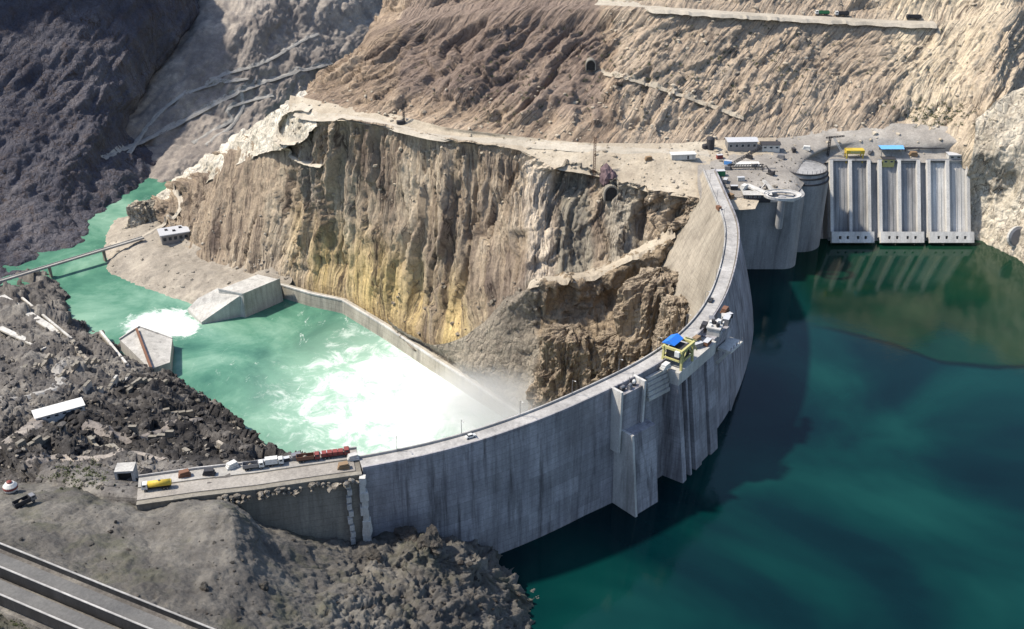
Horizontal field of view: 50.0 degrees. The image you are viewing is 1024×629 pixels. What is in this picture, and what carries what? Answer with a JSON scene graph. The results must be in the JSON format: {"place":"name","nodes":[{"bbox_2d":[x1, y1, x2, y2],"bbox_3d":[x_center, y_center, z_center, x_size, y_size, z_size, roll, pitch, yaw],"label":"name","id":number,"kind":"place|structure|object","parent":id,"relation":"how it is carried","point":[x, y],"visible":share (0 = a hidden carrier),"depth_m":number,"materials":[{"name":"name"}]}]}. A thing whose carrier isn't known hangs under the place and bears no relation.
{"place":"outdoors","nodes":[
{"label":"outdoors","id":0,"kind":"place"},
{"bbox_2d":[0,417,48,448],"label":"dirt track","id":1,"kind":"structure","parent":0,"point":[37,424],"depth_m":537.49,"materials":[{"name":"soil"}]},
{"bbox_2d":[0,359,67,399],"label":"dirt track","id":2,"kind":"structure","parent":0,"point":[58,369],"depth_m":681.50,"materials":[{"name":"soil"}]},
{"bbox_2d":[0,580,116,628],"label":"road","id":3,"kind":"structure","parent":0,"point":[71,616],"depth_m":311.90,"materials":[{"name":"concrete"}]},
{"bbox_2d":[0,593,82,628],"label":"road barrier","id":4,"kind":"object","parent":3,"relation":"on","point":[32,612],"visible":1,"depth_m":310.60,"materials":[{"name":"concrete"}]},
{"bbox_2d":[0,553,185,628],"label":"road","id":5,"kind":"structure","parent":0,"point":[90,596],"depth_m":315.30,"materials":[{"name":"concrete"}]},
{"bbox_2d":[0,566,151,628],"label":"road barrier","id":6,"kind":"object","parent":5,"relation":"on","point":[118,620],"visible":1,"depth_m":314.11,"materials":[{"name":"concrete"}]},
{"bbox_2d":[26,448,167,466],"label":"dirt track","id":7,"kind":"structure","parent":0,"point":[67,458],"depth_m":473.71,"materials":[{"name":"soil"}]},
{"bbox_2d":[0,549,196,628],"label":"embankment","id":8,"kind":"structure","parent":0,"point":[8,615],"depth_m":315.29,"materials":[{"name":"concrete"}]},
{"bbox_2d":[0,542,214,628],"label":"road barrier","id":9,"kind":"object","parent":8,"relation":"on","point":[113,591],"visible":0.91,"depth_m":316.88,"materials":[{"name":"concrete"}]},
{"bbox_2d":[0,0,199,284],"bbox_3d":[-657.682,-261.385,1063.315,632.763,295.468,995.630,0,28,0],"label":"mountain","id":10,"kind":"structure","parent":0,"point":[76,76],"depth_m":1096.57,"materials":[{"name":"stone"}]},
{"bbox_2d":[81,417,202,443],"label":"dirt track","id":11,"kind":"structure","parent":0,"point":[96,425],"depth_m":558.87,"materials":[{"name":"soil"}]},
{"bbox_2d":[109,186,182,244],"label":"dirt track","id":12,"kind":"structure","parent":0,"point":[177,194],"depth_m":971.72,"materials":[{"name":"soil"}]},
{"bbox_2d":[0,268,305,505],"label":"bank","id":13,"kind":"structure","parent":0,"point":[41,293],"depth_m":641.02,"materials":[{"name":"stone"}]},
{"bbox_2d":[0,326,46,350],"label":"concrete slab","id":14,"kind":"structure","parent":13,"relation":"on","point":[7,331],"depth_m":771.08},
{"bbox_2d":[0,294,59,334],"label":"concrete slab","id":15,"kind":"structure","parent":13,"relation":"on","point":[43,323],"depth_m":798.74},
{"bbox_2d":[15,435,49,447],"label":"broken wall","id":16,"kind":"structure","parent":13,"relation":"on","point":[36,440],"depth_m":485.16,"materials":[{"name":"concrete"}]},
{"bbox_2d":[22,353,53,367],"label":"broken wall","id":17,"kind":"structure","parent":13,"relation":"on","point":[44,362],"depth_m":708.63,"materials":[{"name":"concrete"}]},
{"bbox_2d":[21,297,72,338],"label":"concrete slab","id":18,"kind":"structure","parent":13,"relation":"on","point":[49,320],"depth_m":797.66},
{"bbox_2d":[31,397,84,422],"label":"long shed","id":19,"kind":"structure","parent":13,"relation":"on","point":[55,412],"depth_m":568.94,"materials":[{"name":"white paint"}]},
{"bbox_2d":[39,456,114,489],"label":"scrub","id":20,"kind":"object","parent":13,"relation":"on","point":[77,470],"visible":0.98,"depth_m":437.18,"materials":[{"name":"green plant"}]},
{"bbox_2d":[70,339,86,358],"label":"broken wall","id":21,"kind":"structure","parent":13,"relation":"on","point":[78,352],"depth_m":748.83,"materials":[{"name":"concrete"}]},
{"bbox_2d":[57,357,101,376],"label":"broken wall","id":22,"kind":"structure","parent":13,"relation":"on","point":[75,365],"depth_m":709.31,"materials":[{"name":"concrete"}]},
{"bbox_2d":[87,435,118,448],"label":"broken wall","id":23,"kind":"structure","parent":13,"relation":"on","point":[91,438],"depth_m":518.92,"materials":[{"name":"concrete"}]},
{"bbox_2d":[82,373,130,394],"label":"broken wall","id":24,"kind":"structure","parent":13,"relation":"on","point":[87,386],"depth_m":672.60,"materials":[{"name":"concrete"}]},
{"bbox_2d":[99,330,129,366],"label":"concrete beam","id":25,"kind":"structure","parent":13,"relation":"on","point":[105,339],"depth_m":780.32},
{"bbox_2d":[114,462,137,480],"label":"tunnel portal","id":26,"kind":"object","parent":13,"relation":"on","point":[125,471],"visible":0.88,"depth_m":428.07,"materials":[{"name":"concrete"}]},
{"bbox_2d":[0,323,283,486],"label":"loose rock","id":27,"kind":"object","parent":13,"relation":"on","point":[72,419],"visible":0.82,"depth_m":554.70,"materials":[{"name":"stone"}]},
{"bbox_2d":[119,325,173,371],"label":"weir block","id":28,"kind":"structure","parent":13,"relation":"on","point":[148,347],"depth_m":786.28,"materials":[{"name":"concrete"}]},
{"bbox_2d":[126,377,167,393],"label":"broken wall","id":29,"kind":"structure","parent":13,"relation":"on","point":[140,380],"depth_m":671.81,"materials":[{"name":"concrete"}]},
{"bbox_2d":[128,425,174,440],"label":"broken wall","id":30,"kind":"structure","parent":13,"relation":"on","point":[166,434],"depth_m":558.80,"materials":[{"name":"concrete"}]},
{"bbox_2d":[163,407,193,417],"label":"broken wall","id":31,"kind":"structure","parent":13,"relation":"on","point":[184,412],"depth_m":642.10,"materials":[{"name":"concrete"}]},
{"bbox_2d":[182,440,222,452],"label":"broken wall","id":32,"kind":"structure","parent":13,"relation":"on","point":[219,443],"depth_m":490.76,"materials":[{"name":"concrete"}]},
{"bbox_2d":[127,78,248,153],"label":"dirt track","id":33,"kind":"structure","parent":0,"point":[145,128],"depth_m":1192.56,"materials":[{"name":"soil"}]},
{"bbox_2d":[104,216,291,303],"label":"shore","id":34,"kind":"structure","parent":0,"point":[155,253],"depth_m":909.98,"materials":[{"name":"soil"}]},
{"bbox_2d":[122,199,156,229],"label":"rock outcrop","id":35,"kind":"object","parent":34,"relation":"on","point":[140,212],"visible":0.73,"depth_m":981.84,"materials":[{"name":"stone"}]},
{"bbox_2d":[157,225,189,244],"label":"flat roof building","id":36,"kind":"structure","parent":34,"relation":"on","point":[172,234],"depth_m":945.79,"materials":[{"name":"grey metal"}]},
{"bbox_2d":[110,206,288,291],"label":"loose rock","id":37,"kind":"object","parent":34,"relation":"on","point":[237,267],"visible":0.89,"depth_m":895.52,"materials":[{"name":"stone"}]},
{"bbox_2d":[101,59,332,159],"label":"dirt track","id":38,"kind":"structure","parent":0,"point":[173,125],"depth_m":1207.87,"materials":[{"name":"soil"}]},
{"bbox_2d":[205,91,244,145],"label":"dirt track","id":39,"kind":"structure","parent":0,"point":[236,118],"depth_m":1206.76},
{"bbox_2d":[191,94,273,143],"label":"dirt track","id":40,"kind":"structure","parent":0,"point":[228,109],"depth_m":1206.60,"materials":[{"name":"soil"}]},
{"bbox_2d":[156,90,316,199],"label":"spur","id":41,"kind":"structure","parent":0,"point":[260,133],"depth_m":909.33,"materials":[{"name":"stone"}]},
{"bbox_2d":[1,178,504,455],"bbox_3d":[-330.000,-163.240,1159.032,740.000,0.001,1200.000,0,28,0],"label":"river","id":42,"kind":"structure","parent":0,"point":[285,375],"depth_m":783.59,"materials":[{"name":"liquid"}]},
{"bbox_2d":[0,236,143,282],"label":"river bridge","id":43,"kind":"structure","parent":42,"relation":"in","point":[49,266],"depth_m":916.12,"materials":[{"name":"concrete"}]},
{"bbox_2d":[188,274,282,323],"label":"weir block","id":44,"kind":"structure","parent":42,"relation":"in","point":[250,296],"depth_m":847.87,"materials":[{"name":"concrete"}]},
{"bbox_2d":[126,0,382,182],"bbox_3d":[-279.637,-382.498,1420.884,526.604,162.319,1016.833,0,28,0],"label":"valley side","id":45,"kind":"structure","parent":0,"point":[219,37],"depth_m":1246.18,"materials":[{"name":"stone"}]},
{"bbox_2d":[204,33,318,85],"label":"dirt track","id":46,"kind":"structure","parent":0,"point":[261,62],"depth_m":1255.18,"materials":[{"name":"soil"}]},
{"bbox_2d":[0,481,538,628],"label":"foreground slope","id":47,"kind":"structure","parent":0,"point":[48,535],"depth_m":380.81,"materials":[{"name":"soil"}]},
{"bbox_2d":[2,480,17,494],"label":"storage tank","id":48,"kind":"object","parent":47,"relation":"on","point":[10,486],"visible":0.98,"depth_m":431.62,"materials":[{"name":"metal"}]},
{"bbox_2d":[12,492,36,508],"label":"dump truck","id":49,"kind":"object","parent":47,"relation":"on","point":[24,500],"visible":1,"depth_m":401.17,"materials":[{"name":"metal"}]},
{"bbox_2d":[136,446,372,544],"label":"abutment wall","id":50,"kind":"structure","parent":47,"relation":"on","point":[321,498],"depth_m":417.22,"materials":[{"name":"concrete"}]},
{"bbox_2d":[141,478,171,491],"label":"tanker truck","id":51,"kind":"object","parent":50,"relation":"on","point":[163,484],"visible":1,"depth_m":407.84,"materials":[{"name":"metal"}]},
{"bbox_2d":[178,468,190,478],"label":"material stack","id":52,"kind":"object","parent":50,"relation":"on","point":[184,473],"visible":1,"depth_m":415.33,"materials":[{"name":"metal"}]},
{"bbox_2d":[202,467,215,476],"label":"material stack","id":53,"kind":"object","parent":50,"relation":"on","point":[209,472],"visible":1,"depth_m":416.29,"materials":[{"name":"metal"}]},
{"bbox_2d":[225,459,238,470],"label":"material stack","id":54,"kind":"object","parent":50,"relation":"on","point":[232,464],"visible":1,"depth_m":420.31,"materials":[{"name":"white paint"}]},
{"bbox_2d":[242,459,263,470],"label":"dump truck","id":55,"kind":"object","parent":50,"relation":"on","point":[250,465],"visible":1,"depth_m":419.45,"materials":[{"name":"metal"}]},
{"bbox_2d":[264,455,283,467],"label":"box truck","id":56,"kind":"object","parent":50,"relation":"on","point":[272,461],"visible":1,"depth_m":421.19,"materials":[{"name":"metal"}]},
{"bbox_2d":[296,451,319,462],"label":"dump truck","id":57,"kind":"object","parent":50,"relation":"on","point":[303,457],"visible":1,"depth_m":424.18,"materials":[{"name":"metal"}]},
{"bbox_2d":[321,446,349,459],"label":"flatbed truck","id":58,"kind":"object","parent":50,"relation":"on","point":[330,453],"visible":1,"depth_m":426.22,"materials":[{"name":"metal"}]},
{"bbox_2d":[337,461,349,469],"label":"material stack","id":59,"kind":"object","parent":50,"relation":"on","point":[344,465],"visible":1,"depth_m":419.76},
{"bbox_2d":[347,452,358,461],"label":"material stack","id":60,"kind":"object","parent":50,"relation":"on","point":[353,456],"visible":1,"depth_m":424.95,"materials":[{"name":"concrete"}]},
{"bbox_2d":[0,478,518,628],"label":"loose rock","id":61,"kind":"object","parent":47,"relation":"on","point":[269,615],"visible":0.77,"depth_m":369.93,"materials":[{"name":"stone"}]},
{"bbox_2d":[367,549,383,562],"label":"boulder","id":62,"kind":"object","parent":47,"relation":"on","point":[374,554],"visible":1,"depth_m":414.56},
{"bbox_2d":[393,525,417,542],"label":"boulder","id":63,"kind":"object","parent":47,"relation":"on","point":[406,533],"visible":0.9,"depth_m":429.29,"materials":[{"name":"stone"}]},
{"bbox_2d":[336,544,520,628],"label":"loose rock","id":64,"kind":"object","parent":47,"relation":"on","point":[461,562],"visible":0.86,"depth_m":413.28,"materials":[{"name":"stone"}]},
{"bbox_2d":[417,524,442,557],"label":"boulder","id":65,"kind":"object","parent":47,"relation":"on","point":[430,539],"visible":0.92,"depth_m":419.82,"materials":[{"name":"stone"}]},
{"bbox_2d":[273,102,312,144],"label":"road","id":66,"kind":"structure","parent":0,"point":[282,139],"depth_m":840.01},
{"bbox_2d":[273,138,322,167],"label":"road","id":67,"kind":"structure","parent":0,"point":[292,155],"depth_m":849.98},
{"bbox_2d":[151,118,698,344],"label":"cliff","id":68,"kind":"structure","parent":0,"point":[368,249],"depth_m":790.22,"materials":[{"name":"stone"}]},
{"bbox_2d":[603,183,618,201],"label":"tunnel portal","id":69,"kind":"object","parent":68,"relation":"on","point":[610,191],"visible":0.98,"depth_m":719.90,"materials":[{"name":"concrete"}]},
{"bbox_2d":[293,109,709,156],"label":"road","id":70,"kind":"structure","parent":0,"point":[406,130],"depth_m":756.52,"materials":[{"name":"soil"}]},
{"bbox_2d":[387,231,676,411],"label":"scree slope","id":71,"kind":"structure","parent":0,"point":[509,352],"depth_m":714.35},
{"bbox_2d":[281,283,523,418],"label":"retaining wall","id":72,"kind":"structure","parent":71,"relation":"on","point":[464,383],"depth_m":795.58,"materials":[{"name":"concrete"}]},
{"bbox_2d":[377,281,615,406],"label":"loose rock","id":73,"kind":"object","parent":71,"relation":"on","point":[491,302],"visible":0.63,"depth_m":730.60,"materials":[{"name":"stone"}]},
{"bbox_2d":[525,323,594,410],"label":"rock outcrop","id":74,"kind":"object","parent":71,"relation":"on","point":[566,359],"visible":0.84,"depth_m":688.09,"materials":[{"name":"stone"}]},
{"bbox_2d":[591,327,625,383],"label":"rock outcrop","id":75,"kind":"object","parent":71,"relation":"on","point":[608,350],"visible":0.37,"depth_m":685.24,"materials":[{"name":"stone"}]},
{"bbox_2d":[612,266,678,368],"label":"rock outcrop","id":76,"kind":"object","parent":71,"relation":"on","point":[642,294],"visible":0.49,"depth_m":675.76,"materials":[{"name":"stone"}]},
{"bbox_2d":[651,294,689,351],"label":"rock outcrop","id":77,"kind":"object","parent":71,"relation":"on","point":[674,311],"visible":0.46,"depth_m":655.90,"materials":[{"name":"stone"}]},
{"bbox_2d":[289,95,775,209],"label":"bench","id":78,"kind":"object","parent":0,"point":[658,168],"visible":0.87,"depth_m":733.25,"materials":[{"name":"soil"}]},
{"bbox_2d":[599,163,616,186],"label":"rock stack","id":79,"kind":"object","parent":78,"relation":"on","point":[607,174],"visible":0.91,"depth_m":719.72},
{"bbox_2d":[669,151,696,159],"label":"building","id":80,"kind":"structure","parent":78,"relation":"on","point":[686,155],"depth_m":724.13,"materials":[{"name":"metal"}]},
{"bbox_2d":[702,136,714,149],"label":"water tank","id":81,"kind":"object","parent":78,"relation":"on","point":[710,144],"visible":1,"depth_m":738.99,"materials":[{"name":"metal"}]},
{"bbox_2d":[527,226,674,288],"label":"rock ledge","id":82,"kind":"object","parent":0,"point":[593,274],"depth_m":703.58,"materials":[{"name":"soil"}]},
{"bbox_2d":[303,0,1023,172],"bbox_3d":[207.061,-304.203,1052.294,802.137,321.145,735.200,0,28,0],"label":"hillside","id":83,"kind":"structure","parent":0,"point":[459,33],"depth_m":793.08,"materials":[{"name":"stone"}]},
{"bbox_2d":[290,85,716,203],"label":"loose rock","id":84,"kind":"object","parent":83,"relation":"on","point":[556,135],"visible":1,"depth_m":759.52,"materials":[{"name":"stone"}]},
{"bbox_2d":[455,73,567,142],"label":"scrub","id":85,"kind":"object","parent":83,"relation":"on","point":[512,107],"visible":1,"depth_m":778.48,"materials":[{"name":"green plant"}]},
{"bbox_2d":[585,57,595,70],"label":"tunnel portal","id":86,"kind":"object","parent":83,"relation":"on","point":[590,63],"visible":1,"depth_m":776.48,"materials":[{"name":"concrete"}]},
{"bbox_2d":[322,4,1014,137],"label":"scrub","id":87,"kind":"object","parent":83,"relation":"on","point":[756,63],"visible":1,"depth_m":784.49,"materials":[{"name":"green plant"}]},
{"bbox_2d":[598,0,1023,161],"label":"loose rock","id":88,"kind":"object","parent":83,"relation":"on","point":[673,85],"visible":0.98,"depth_m":777.50,"materials":[{"name":"stone"}]},
{"bbox_2d":[892,99,988,125],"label":"scrub","id":89,"kind":"object","parent":83,"relation":"on","point":[935,116],"visible":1,"depth_m":774.96,"materials":[{"name":"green plant"}]},
{"bbox_2d":[594,68,743,119],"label":"dirt track","id":90,"kind":"structure","parent":0,"point":[676,93],"depth_m":768.28,"materials":[{"name":"soil"}]},
{"bbox_2d":[706,319,724,336],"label":"hoist house","id":91,"kind":"structure","parent":0,"point":[714,327],"depth_m":516.16,"materials":[{"name":"concrete"}]},
{"bbox_2d":[499,239,1023,628],"bbox_3d":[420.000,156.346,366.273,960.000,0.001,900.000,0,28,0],"label":"reservoir","id":92,"kind":"object","parent":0,"point":[861,466],"depth_m":511.43,"materials":[{"name":"liquid"}]},
{"bbox_2d":[359,168,753,553],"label":"arch dam","id":93,"kind":"structure","parent":92,"relation":"in","point":[509,483],"depth_m":478.31,"materials":[{"name":"concrete"}]},
{"bbox_2d":[661,333,696,370],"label":"gantry crane","id":94,"kind":"object","parent":93,"relation":"on","point":[677,350],"visible":0.98,"depth_m":491.91,"materials":[{"name":"yellow paint"}]},
{"bbox_2d":[722,314,730,325],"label":"container","id":95,"kind":"object","parent":93,"relation":"on","point":[727,318],"visible":0.81,"depth_m":525.12,"materials":[{"name":"grey metal"}]},
{"bbox_2d":[715,337,742,363],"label":"bracket platform","id":96,"kind":"structure","parent":93,"relation":"hanging from","point":[729,345],"depth_m":524.71,"materials":[{"name":"metal"}]},
{"bbox_2d":[734,188,804,268],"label":"intake block","id":97,"kind":"structure","parent":92,"relation":"in","point":[766,243],"depth_m":704.69,"materials":[{"name":"concrete"}]},
{"bbox_2d":[741,190,771,202],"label":"workshop","id":98,"kind":"structure","parent":97,"relation":"on","point":[755,195],"depth_m":689.79,"materials":[{"name":"metal"}]},
{"bbox_2d":[747,180,801,228],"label":"access loop","id":99,"kind":"object","parent":97,"relation":"on","point":[781,199],"visible":1,"depth_m":690.58,"materials":[{"name":"concrete"}]},
{"bbox_2d":[784,159,829,251],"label":"tower","id":100,"kind":"structure","parent":92,"relation":"in","point":[812,175],"depth_m":727.31,"materials":[{"name":"concrete"}]},
{"bbox_2d":[823,159,973,242],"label":"intake wall","id":101,"kind":"structure","parent":92,"relation":"in","point":[867,201],"depth_m":755.28,"materials":[{"name":"concrete"}]},
{"bbox_2d":[833,137,864,162],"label":"yellow gate hoist","id":102,"kind":"object","parent":101,"relation":"on","point":[847,151],"visible":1,"depth_m":754.23,"materials":[{"name":"paint"}]},
{"bbox_2d":[595,0,936,27],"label":"road","id":103,"kind":"structure","parent":0,"point":[793,18],"depth_m":804.86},
{"bbox_2d":[696,123,956,197],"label":"terrace","id":104,"kind":"structure","parent":0,"point":[911,135],"depth_m":758.87,"materials":[{"name":"concrete"}]},
{"bbox_2d":[724,137,758,151],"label":"site building","id":105,"kind":"structure","parent":104,"relation":"on","point":[741,143],"depth_m":740.47,"materials":[{"name":"grey metal"}]},
{"bbox_2d":[724,146,762,169],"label":"lattice derrick","id":106,"kind":"object","parent":104,"relation":"on","point":[740,164],"visible":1,"depth_m":717.61,"materials":[{"name":"metal"}]},
{"bbox_2d":[709,144,819,206],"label":"loose rock","id":107,"kind":"object","parent":104,"relation":"on","point":[774,186],"visible":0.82,"depth_m":718.37,"materials":[{"name":"stone"}]},
{"bbox_2d":[760,141,780,152],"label":"site hut","id":108,"kind":"object","parent":104,"relation":"on","point":[770,146],"visible":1,"depth_m":741.90,"materials":[{"name":"metal"}]},
{"bbox_2d":[880,156,895,166],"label":"site hut","id":109,"kind":"object","parent":104,"relation":"on","point":[888,161],"visible":1,"depth_m":754.07,"materials":[{"name":"green paint"}]},
{"bbox_2d":[878,145,903,156],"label":"blue canopy","id":110,"kind":"object","parent":104,"relation":"on","point":[882,147],"visible":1,"depth_m":755.69,"materials":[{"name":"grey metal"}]},
{"bbox_2d":[946,152,960,162],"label":"site hut","id":111,"kind":"object","parent":104,"relation":"on","point":[951,155],"visible":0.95,"depth_m":754.38,"materials":[{"name":"metal"}]},
{"bbox_2d":[966,87,1023,262],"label":"rocky shore","id":112,"kind":"structure","parent":0,"point":[997,200],"depth_m":742.74,"materials":[{"name":"stone"}]},
{"bbox_2d":[1007,226,1022,246],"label":"tunnel entrance","id":113,"kind":"object","parent":112,"relation":"on","point":[1013,235],"visible":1,"depth_m":729.10,"materials":[{"name":"grey concrete"}]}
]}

